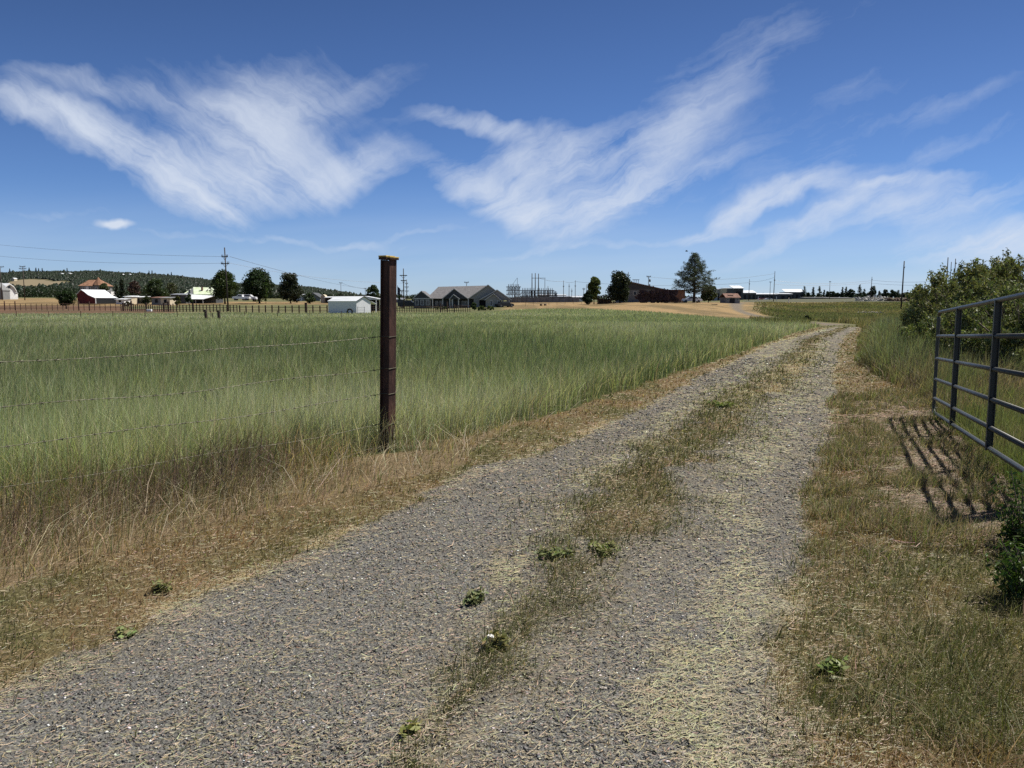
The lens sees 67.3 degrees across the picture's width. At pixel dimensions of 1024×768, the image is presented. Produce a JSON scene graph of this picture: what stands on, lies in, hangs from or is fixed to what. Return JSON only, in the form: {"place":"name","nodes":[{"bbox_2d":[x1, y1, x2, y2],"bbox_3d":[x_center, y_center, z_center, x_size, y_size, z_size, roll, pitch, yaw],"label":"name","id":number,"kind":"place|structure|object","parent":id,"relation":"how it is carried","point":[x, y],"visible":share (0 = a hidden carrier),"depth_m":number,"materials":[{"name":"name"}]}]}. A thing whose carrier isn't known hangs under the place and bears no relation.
{"place":"outdoors","nodes":[
{"label":"outdoors","id":0,"kind":"place"},
{"bbox_2d":[9,278,69,285],"bbox_3d":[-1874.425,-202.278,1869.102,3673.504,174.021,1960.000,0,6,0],"label":"hills","id":1,"kind":"structure","parent":0,"point":[33,282],"depth_m":1525.94,"materials":[{"name":"plant"}]},
{"bbox_2d":[0,269,401,295],"bbox_3d":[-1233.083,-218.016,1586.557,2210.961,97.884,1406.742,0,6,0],"label":"forest","id":2,"kind":"object","parent":1,"relation":"on","point":[76,279],"visible":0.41,"depth_m":1701.74,"materials":[{"name":"green plant"}]},
{"bbox_2d":[0,297,1023,767],"bbox_3d":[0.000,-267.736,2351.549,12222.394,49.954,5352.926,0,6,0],"label":"ground","id":3,"kind":"structure","parent":0,"point":[742,309],"depth_m":3.97,"materials":[{"name":"gravel"}]},
{"bbox_2d":[0,283,9,299],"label":"barn annex","id":4,"kind":"object","parent":3,"relation":"on","point":[5,292],"visible":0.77,"depth_m":296.75,"materials":[{"name":"grey"}]},
{"bbox_2d":[2,283,17,298],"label":"white barn","id":5,"kind":"structure","parent":3,"relation":"on","point":[13,293],"depth_m":301.50,"materials":[{"name":"paint"}]},
{"bbox_2d":[0,301,120,310],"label":"pipe corral","id":6,"kind":"object","parent":3,"relation":"on","point":[41,305],"visible":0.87,"depth_m":149.21,"materials":[{"name":"metal"}]},
{"bbox_2d":[55,290,76,308],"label":"round tree","id":7,"kind":"object","parent":3,"relation":"on","point":[64,297],"visible":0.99,"depth_m":168.36,"materials":[{"name":"green plant"}]},
{"bbox_2d":[76,289,116,303],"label":"red barn","id":8,"kind":"structure","parent":3,"relation":"on","point":[84,296],"depth_m":223.95,"materials":[{"name":"white metal"}]},
{"bbox_2d":[79,277,113,294],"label":"turret house","id":9,"kind":"structure","parent":3,"relation":"on","point":[91,284],"depth_m":260.09,"materials":[{"name":"orange"}]},
{"bbox_2d":[98,283,109,290],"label":"tree","id":10,"kind":"object","parent":3,"relation":"on","point":[103,286],"visible":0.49,"depth_m":247.49,"materials":[{"name":"green plant"}]},
{"bbox_2d":[113,284,119,298],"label":"pine tree","id":11,"kind":"object","parent":3,"relation":"on","point":[116,293],"visible":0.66,"depth_m":249.93,"materials":[{"name":"green plant"}]},
{"bbox_2d":[117,278,126,298],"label":"pine tree","id":12,"kind":"object","parent":3,"relation":"on","point":[121,290],"visible":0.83,"depth_m":242.81,"materials":[{"name":"green plant"}]},
{"bbox_2d":[114,298,131,303],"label":"shed","id":13,"kind":"structure","parent":3,"relation":"on","point":[121,300],"depth_m":226.73,"materials":[{"name":"white paint"}]},
{"bbox_2d":[110,625,138,638],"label":"weed","id":14,"kind":"object","parent":3,"relation":"on","point":[125,631],"visible":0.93,"depth_m":3.59,"materials":[{"name":"green plant"}]},
{"bbox_2d":[123,296,137,303],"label":"shed","id":15,"kind":"structure","parent":3,"relation":"on","point":[134,299],"depth_m":231.86,"materials":[{"name":"white metal"}]},
{"bbox_2d":[127,280,141,295],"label":"tree","id":16,"kind":"object","parent":3,"relation":"on","point":[134,287],"visible":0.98,"depth_m":237.69,"materials":[{"name":"brown plant"}]},
{"bbox_2d":[139,296,151,303],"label":"tree","id":17,"kind":"object","parent":3,"relation":"on","point":[145,299],"visible":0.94,"depth_m":203.22,"materials":[{"name":"green plant"}]},
{"bbox_2d":[150,297,160,304],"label":"shed","id":18,"kind":"structure","parent":3,"relation":"on","point":[156,300],"depth_m":223.69,"materials":[{"name":"grey"}]},
{"bbox_2d":[142,278,169,299],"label":"tree","id":19,"kind":"object","parent":3,"relation":"on","point":[153,288],"visible":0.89,"depth_m":258.90,"materials":[{"name":"green plant"}]},
{"bbox_2d":[150,577,172,593],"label":"weed","id":20,"kind":"object","parent":3,"relation":"on","point":[158,587],"visible":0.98,"depth_m":4.08,"materials":[{"name":"green plant"}]},
{"bbox_2d":[161,297,175,304],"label":"shed","id":21,"kind":"structure","parent":3,"relation":"on","point":[166,299],"depth_m":213.85,"materials":[{"name":"grey"}]},
{"bbox_2d":[0,310,341,316],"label":"wire stock fence","id":22,"kind":"object","parent":3,"relation":"on","point":[139,311],"visible":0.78,"depth_m":83.63,"materials":[{"name":"wood"}]},
{"bbox_2d":[165,282,177,296],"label":"tree","id":23,"kind":"object","parent":3,"relation":"on","point":[171,287],"visible":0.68,"depth_m":276.90,"materials":[{"name":"green plant"}]},
{"bbox_2d":[173,296,180,306],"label":"tree","id":24,"kind":"object","parent":3,"relation":"on","point":[178,302],"visible":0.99,"depth_m":188.68,"materials":[{"name":"green plant"}]},
{"bbox_2d":[120,301,237,311],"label":"board corral","id":25,"kind":"object","parent":3,"relation":"on","point":[167,307],"visible":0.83,"depth_m":139.70,"materials":[{"name":"brown wood"}]},
{"bbox_2d":[170,294,190,303],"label":"shed","id":26,"kind":"structure","parent":3,"relation":"on","point":[182,297],"depth_m":236.52,"materials":[{"name":"metal"}]},
{"bbox_2d":[185,293,192,302],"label":"tree","id":27,"kind":"object","parent":3,"relation":"on","point":[188,299],"visible":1,"depth_m":223.32,"materials":[{"name":"green plant"}]},
{"bbox_2d":[0,255,398,487],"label":"barbed wire fence","id":28,"kind":"object","parent":3,"relation":"on","point":[388,287],"visible":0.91,"depth_m":7.66,"materials":[{"name":"wood"}]},
{"bbox_2d":[184,287,222,302],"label":"farmhouse","id":29,"kind":"object","parent":3,"relation":"on","point":[199,294],"visible":0.69,"depth_m":244.80,"materials":[{"name":"paint"}]},
{"bbox_2d":[17,285,405,299],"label":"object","id":30,"kind":"object","parent":3,"relation":"on","point":[40,291],"visible":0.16,"depth_m":429.05,"materials":[{"name":"beige plant"}]},
{"bbox_2d":[206,269,239,303],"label":"oak tree","id":31,"kind":"object","parent":3,"relation":"on","point":[218,285],"visible":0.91,"depth_m":231.24,"materials":[{"name":"green plant"}]},
{"bbox_2d":[221,247,228,310],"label":"utility pole","id":32,"kind":"object","parent":3,"relation":"on","point":[225,256],"visible":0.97,"depth_m":148.53,"materials":[{"name":"wood"}]},
{"bbox_2d":[2,256,210,263],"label":"power line","id":33,"kind":"object","parent":32,"relation":"attached to","point":[139,263],"visible":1,"depth_m":158.19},
{"bbox_2d":[232,294,250,299],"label":"pickup truck","id":34,"kind":"object","parent":3,"relation":"on","point":[239,296],"visible":1,"depth_m":225.74,"materials":[{"name":"paint"}]},
{"bbox_2d":[239,267,275,302],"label":"oak tree","id":35,"kind":"object","parent":3,"relation":"on","point":[253,283],"visible":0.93,"depth_m":235.84,"materials":[{"name":"green plant"}]},
{"bbox_2d":[263,282,267,300],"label":"tree","id":36,"kind":"object","parent":3,"relation":"on","point":[265,291],"visible":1,"depth_m":229.93,"materials":[{"name":"green plant"}]},
{"bbox_2d":[239,303,327,312],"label":"post and rail fence","id":37,"kind":"object","parent":3,"relation":"on","point":[312,307],"visible":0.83,"depth_m":127.94,"materials":[{"name":"brown wood"}]},
{"bbox_2d":[277,272,303,303],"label":"oak tree","id":38,"kind":"object","parent":3,"relation":"on","point":[290,288],"visible":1,"depth_m":234.91,"materials":[{"name":"green plant"}]},
{"bbox_2d":[297,293,320,300],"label":"grey barn","id":39,"kind":"structure","parent":3,"relation":"on","point":[317,296],"depth_m":298.25,"materials":[{"name":"metal"}]},
{"bbox_2d":[303,292,315,303],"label":"tree","id":40,"kind":"object","parent":3,"relation":"on","point":[309,297],"visible":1,"depth_m":234.00,"materials":[{"name":"green plant"}]},
{"bbox_2d":[328,296,375,312],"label":"metal shed","id":41,"kind":"structure","parent":3,"relation":"on","point":[339,304],"depth_m":119.16,"materials":[{"name":"metal"}]},
{"bbox_2d":[366,285,378,297],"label":"tree","id":42,"kind":"object","parent":3,"relation":"on","point":[373,289],"visible":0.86,"depth_m":227.64,"materials":[{"name":"green plant"}]},
{"bbox_2d":[365,296,379,310],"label":"carport","id":43,"kind":"object","parent":3,"relation":"on","point":[374,300],"visible":0.19,"depth_m":153.40,"materials":[{"name":"white metal"}]},
{"bbox_2d":[0,324,749,587],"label":"dry weeds","id":44,"kind":"object","parent":3,"relation":"on","point":[253,465],"visible":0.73,"depth_m":5.71,"materials":[{"name":"beige plant"}]},
{"bbox_2d":[400,269,406,307],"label":"utility pole","id":45,"kind":"object","parent":3,"relation":"on","point":[403,277],"visible":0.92,"depth_m":173.45,"materials":[{"name":"wood"}]},
{"bbox_2d":[398,300,413,307],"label":"parked suv","id":46,"kind":"object","parent":3,"relation":"on","point":[407,302],"visible":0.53,"depth_m":182.16,"materials":[{"name":"paint"}]},
{"bbox_2d":[398,717,422,743],"bbox_3d":[-0.361,1.241,2.754,0.093,0.080,0.114,0,6,-4],"label":"weed","id":47,"kind":"object","parent":3,"relation":"on","point":[410,729],"visible":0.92,"depth_m":2.74,"materials":[{"name":"green plant"}]},
{"bbox_2d":[0,307,820,506],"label":"field grass","id":48,"kind":"structure","parent":3,"relation":"on","point":[444,360],"depth_m":12.50,"materials":[{"name":"plant"}]},
{"bbox_2d":[371,302,467,312],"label":"stock fence","id":49,"kind":"object","parent":3,"relation":"on","point":[428,308],"visible":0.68,"depth_m":130.33,"materials":[{"name":"brown wood"}]},
{"bbox_2d":[0,356,845,767],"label":"gravel stones","id":50,"kind":"object","parent":3,"relation":"on","point":[450,642],"visible":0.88,"depth_m":3.49,"materials":[{"name":"gravel"}]},
{"bbox_2d":[412,285,511,307],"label":"grey house","id":51,"kind":"structure","parent":3,"relation":"on","point":[468,296],"depth_m":181.41,"materials":[{"name":"stone"}]},
{"bbox_2d":[462,586,488,606],"bbox_3d":[-0.189,1.114,4.008,0.140,0.094,0.146,0,6,3],"label":"weed","id":52,"kind":"object","parent":3,"relation":"on","point":[473,597],"visible":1,"depth_m":4.01,"materials":[{"name":"green plant"}]},
{"bbox_2d":[477,306,493,310],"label":"house shrub","id":53,"kind":"object","parent":3,"relation":"on","point":[479,308],"visible":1,"depth_m":146.56,"materials":[{"name":"green plant"}]},
{"bbox_2d":[482,628,510,653],"bbox_3d":[-0.071,1.130,3.374,0.136,0.099,0.129,3,7,26],"label":"weed","id":54,"kind":"object","parent":3,"relation":"on","point":[501,640],"visible":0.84,"depth_m":3.37,"materials":[{"name":"green plant"}]},
{"bbox_2d":[495,301,513,306],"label":"parked car","id":55,"kind":"object","parent":3,"relation":"on","point":[503,303],"visible":0.88,"depth_m":178.28,"materials":[{"name":"paint"}]},
{"bbox_2d":[0,361,1022,767],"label":"straw crumbs","id":56,"kind":"object","parent":3,"relation":"on","point":[628,753],"visible":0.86,"depth_m":3.35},
{"bbox_2d":[0,326,1023,767],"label":"straw","id":57,"kind":"object","parent":3,"relation":"on","point":[672,692],"visible":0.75,"depth_m":3.51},
{"bbox_2d":[506,278,520,302],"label":"lattice tower","id":58,"kind":"structure","parent":3,"relation":"on","point":[513,292],"depth_m":297.32,"materials":[{"name":"metal"}]},
{"bbox_2d":[520,288,535,296],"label":"lattice tower","id":59,"kind":"structure","parent":3,"relation":"on","point":[526,293],"depth_m":327.15,"materials":[{"name":"metal"}]},
{"bbox_2d":[509,297,578,302],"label":"substation fence","id":60,"kind":"object","parent":3,"relation":"on","point":[542,299],"visible":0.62,"depth_m":303.18,"materials":[{"name":"metal"}]},
{"bbox_2d":[536,288,553,296],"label":"lattice tower","id":61,"kind":"structure","parent":3,"relation":"on","point":[548,293],"depth_m":342.18,"materials":[{"name":"metal"}]},
{"bbox_2d":[534,543,575,559],"bbox_3d":[0.260,1.009,4.600,0.259,0.094,0.182,2,6,18],"label":"weed","id":62,"kind":"object","parent":3,"relation":"on","point":[553,552],"visible":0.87,"depth_m":4.59,"materials":[{"name":"green plant"}]},
{"bbox_2d":[582,290,592,304],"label":"conical bush","id":63,"kind":"object","parent":3,"relation":"on","point":[587,297],"visible":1,"depth_m":176.29,"materials":[{"name":"green plant"}]},
{"bbox_2d":[587,276,600,303],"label":"poplar tree","id":64,"kind":"object","parent":3,"relation":"on","point":[593,287],"visible":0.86,"depth_m":181.78,"materials":[{"name":"green plant"}]},
{"bbox_2d":[597,296,611,303],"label":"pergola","id":65,"kind":"object","parent":3,"relation":"on","point":[603,301],"visible":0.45,"depth_m":186.80,"materials":[{"name":"brown wood"}]},
{"bbox_2d":[587,539,621,555],"bbox_3d":[0.549,0.994,4.660,0.246,0.099,0.211,3,7,25],"label":"weed","id":66,"kind":"object","parent":3,"relation":"on","point":[601,547],"visible":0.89,"depth_m":4.68,"materials":[{"name":"green plant"}]},
{"bbox_2d":[605,270,631,302],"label":"spruce tree","id":67,"kind":"object","parent":3,"relation":"on","point":[618,288],"visible":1,"depth_m":179.11,"materials":[{"name":"green plant"}]},
{"bbox_2d":[616,280,684,302],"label":"brown house","id":68,"kind":"structure","parent":3,"relation":"on","point":[634,287],"depth_m":193.66,"materials":[{"name":"grey"}]},
{"bbox_2d":[396,292,914,299],"bbox_3d":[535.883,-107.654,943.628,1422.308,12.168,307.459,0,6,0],"label":"tree line","id":69,"kind":"object","parent":3,"relation":"on","point":[600,297],"visible":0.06,"depth_m":872.88,"materials":[{"name":"green plant"}]},
{"bbox_2d":[634,288,678,302],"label":"purple hedge","id":70,"kind":"object","parent":3,"relation":"on","point":[664,295],"visible":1,"depth_m":172.36,"materials":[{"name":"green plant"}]},
{"bbox_2d":[681,297,701,301],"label":"parked car","id":71,"kind":"object","parent":3,"relation":"on","point":[697,299],"visible":0.83,"depth_m":181.06,"materials":[{"name":"paint"}]},
{"bbox_2d":[671,252,720,301],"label":"ponderosa pine","id":72,"kind":"object","parent":3,"relation":"on","point":[691,266],"visible":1,"depth_m":177.53,"materials":[{"name":"green plant"}]},
{"bbox_2d":[700,286,717,302],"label":"pine shrub","id":73,"kind":"object","parent":3,"relation":"on","point":[710,295],"visible":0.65,"depth_m":183.91,"materials":[{"name":"green plant"}]},
{"bbox_2d":[712,289,719,300],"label":"warehouse","id":74,"kind":"structure","parent":3,"relation":"on","point":[718,295],"depth_m":417.38,"materials":[{"name":"concrete"}]},
{"bbox_2d":[707,400,735,406],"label":"weed","id":75,"kind":"object","parent":3,"relation":"on","point":[721,404],"visible":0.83,"depth_m":11.20,"materials":[{"name":"green plant"}]},
{"bbox_2d":[719,293,740,303],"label":"drive shed","id":76,"kind":"structure","parent":3,"relation":"on","point":[729,297],"depth_m":199.09,"materials":[{"name":"brown"}]},
{"bbox_2d":[727,286,743,299],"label":"warehouse","id":77,"kind":"structure","parent":3,"relation":"on","point":[737,289],"depth_m":387.43,"materials":[{"name":"metal"}]},
{"bbox_2d":[743,290,756,299],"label":"warehouse","id":78,"kind":"structure","parent":3,"relation":"on","point":[751,294],"depth_m":427.31,"materials":[{"name":"metal"}]},
{"bbox_2d":[756,293,774,298],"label":"warehouse","id":79,"kind":"structure","parent":3,"relation":"on","point":[765,295],"depth_m":467.00,"materials":[{"name":"metal"}]},
{"bbox_2d":[774,293,791,298],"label":"warehouse","id":80,"kind":"structure","parent":3,"relation":"on","point":[784,295],"depth_m":437.26,"materials":[{"name":"metal"}]},
{"bbox_2d":[779,289,803,298],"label":"warehouse","id":81,"kind":"structure","parent":3,"relation":"on","point":[797,293],"depth_m":516.76,"materials":[{"name":"metal"}]},
{"bbox_2d":[798,297,822,298],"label":"warehouse","id":82,"kind":"structure","parent":3,"relation":"on","point":[810,298],"depth_m":477.07,"materials":[{"name":"concrete"}]},
{"bbox_2d":[812,655,849,679],"bbox_3d":[1.351,1.182,3.233,0.181,0.092,0.134,-1,6,-13],"label":"weed","id":83,"kind":"object","parent":3,"relation":"on","point":[830,660],"visible":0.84,"depth_m":3.21,"materials":[{"name":"green plant"}]},
{"bbox_2d":[822,297,847,298],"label":"warehouse","id":84,"kind":"structure","parent":3,"relation":"on","point":[834,297],"depth_m":474.13,"materials":[{"name":"concrete"}]},
{"bbox_2d":[846,289,854,297],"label":"skyline tree","id":85,"kind":"object","parent":3,"relation":"on","point":[849,291],"visible":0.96,"depth_m":494.78,"materials":[{"name":"green plant"}]},
{"bbox_2d":[855,284,862,296],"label":"skyline tree","id":86,"kind":"object","parent":3,"relation":"on","point":[860,291],"visible":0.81,"depth_m":520.15,"materials":[{"name":"green plant"}]},
{"bbox_2d":[854,296,887,300],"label":"rubble","id":87,"kind":"object","parent":3,"relation":"on","point":[881,298],"visible":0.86,"depth_m":296.39,"materials":[{"name":"stone"}]},
{"bbox_2d":[866,286,876,296],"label":"skyline tree","id":88,"kind":"object","parent":3,"relation":"on","point":[872,292],"visible":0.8,"depth_m":490.49,"materials":[{"name":"green plant"}]},
{"bbox_2d":[881,289,889,296],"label":"skyline tree","id":89,"kind":"object","parent":3,"relation":"on","point":[885,293],"visible":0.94,"depth_m":516.98,"materials":[{"name":"green plant"}]},
{"bbox_2d":[890,289,898,297],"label":"skyline tree","id":90,"kind":"object","parent":3,"relation":"on","point":[893,294],"visible":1,"depth_m":495.83,"materials":[{"name":"green plant"}]},
{"bbox_2d":[884,297,911,300],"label":"dirt heaps","id":91,"kind":"object","parent":3,"relation":"on","point":[895,299],"visible":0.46,"depth_m":286.42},
{"bbox_2d":[780,382,1023,582],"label":"gate tufts","id":92,"kind":"object","parent":3,"relation":"on","point":[924,477],"visible":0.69,"depth_m":6.20,"materials":[{"name":"green plant"}]},
{"bbox_2d":[900,261,904,309],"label":"utility pole","id":93,"kind":"object","parent":3,"relation":"on","point":[902,285],"visible":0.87,"depth_m":168.56,"materials":[{"name":"wood"}]},
{"bbox_2d":[897,302,939,332],"bbox_3d":[15.553,-2.232,27.873,3.215,1.924,3.066,-4,7,-32],"label":"willow bush","id":94,"kind":"object","parent":3,"relation":"on","point":[901,315],"visible":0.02,"depth_m":28.07,"materials":[{"name":"green plant"}]},
{"bbox_2d":[817,395,1022,564],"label":"dead stems","id":95,"kind":"object","parent":3,"relation":"on","point":[932,458],"visible":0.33,"depth_m":6.75,"materials":[{"name":"plant"}]},
{"bbox_2d":[851,314,1023,498],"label":"rough grass","id":96,"kind":"structure","parent":3,"relation":"on","point":[883,351],"depth_m":13.15,"materials":[{"name":"plant"}]},
{"bbox_2d":[899,302,1009,351],"bbox_3d":[10.992,-1.146,18.628,2.980,1.677,3.161,5,8,43],"label":"willow bush","id":97,"kind":"object","parent":3,"relation":"on","point":[922,327],"visible":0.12,"depth_m":18.53,"materials":[{"name":"green plant"}]},
{"bbox_2d":[901,249,1023,328],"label":"willow bush","id":98,"kind":"object","parent":3,"relation":"on","point":[976,278],"visible":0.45,"depth_m":20.21,"materials":[{"name":"green plant"}]},
{"bbox_2d":[902,276,1023,323],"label":"willow bush","id":99,"kind":"object","parent":3,"relation":"on","point":[931,298],"visible":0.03,"depth_m":24.81,"materials":[{"name":"green plant"}]},
{"bbox_2d":[926,276,1023,366],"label":"willow bush","id":100,"kind":"object","parent":3,"relation":"on","point":[1014,324],"visible":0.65,"depth_m":15.45,"materials":[{"name":"green plant"}]},
{"bbox_2d":[938,255,1023,288],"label":"willow bush","id":101,"kind":"object","parent":3,"relation":"on","point":[984,265],"visible":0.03,"depth_m":34.10,"materials":[{"name":"green plant"}]},
{"bbox_2d":[983,536,1023,606],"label":"leafy plant","id":102,"kind":"object","parent":3,"relation":"on","point":[1012,573],"visible":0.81,"depth_m":3.86,"materials":[{"name":"green plant"}]},
{"bbox_2d":[987,469,1023,552],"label":"leafy plant","id":103,"kind":"object","parent":3,"relation":"on","point":[1013,527],"visible":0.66,"depth_m":4.63,"materials":[{"name":"green plant"}]},
{"bbox_3d":[3.670,0.136,5.358,0.100,1.720,0.180,2,6,22],"label":"gate post","id":104,"kind":"object","parent":3,"relation":"on","visible":0},
{"bbox_2d":[932,292,1023,471],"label":"farm gate","id":105,"kind":"structure","parent":104,"relation":"attached to","point":[996,336],"depth_m":6.92,"materials":[{"name":"metal"}]},
{"bbox_2d":[0,325,1023,767],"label":"verge grass","id":106,"kind":"structure","parent":0,"point":[940,723],"depth_m":3.83,"materials":[{"name":"plant"}]},
{"bbox_2d":[0,0,1023,299],"label":"sky","id":107,"kind":"structure","parent":0,"point":[493,143],"materials":[{"name":"blue"}]},
{"bbox_2d":[749,301,909,327],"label":"slope grass","id":108,"kind":"structure","parent":0,"point":[840,312],"depth_m":141.95,"materials":[{"name":"plant"}]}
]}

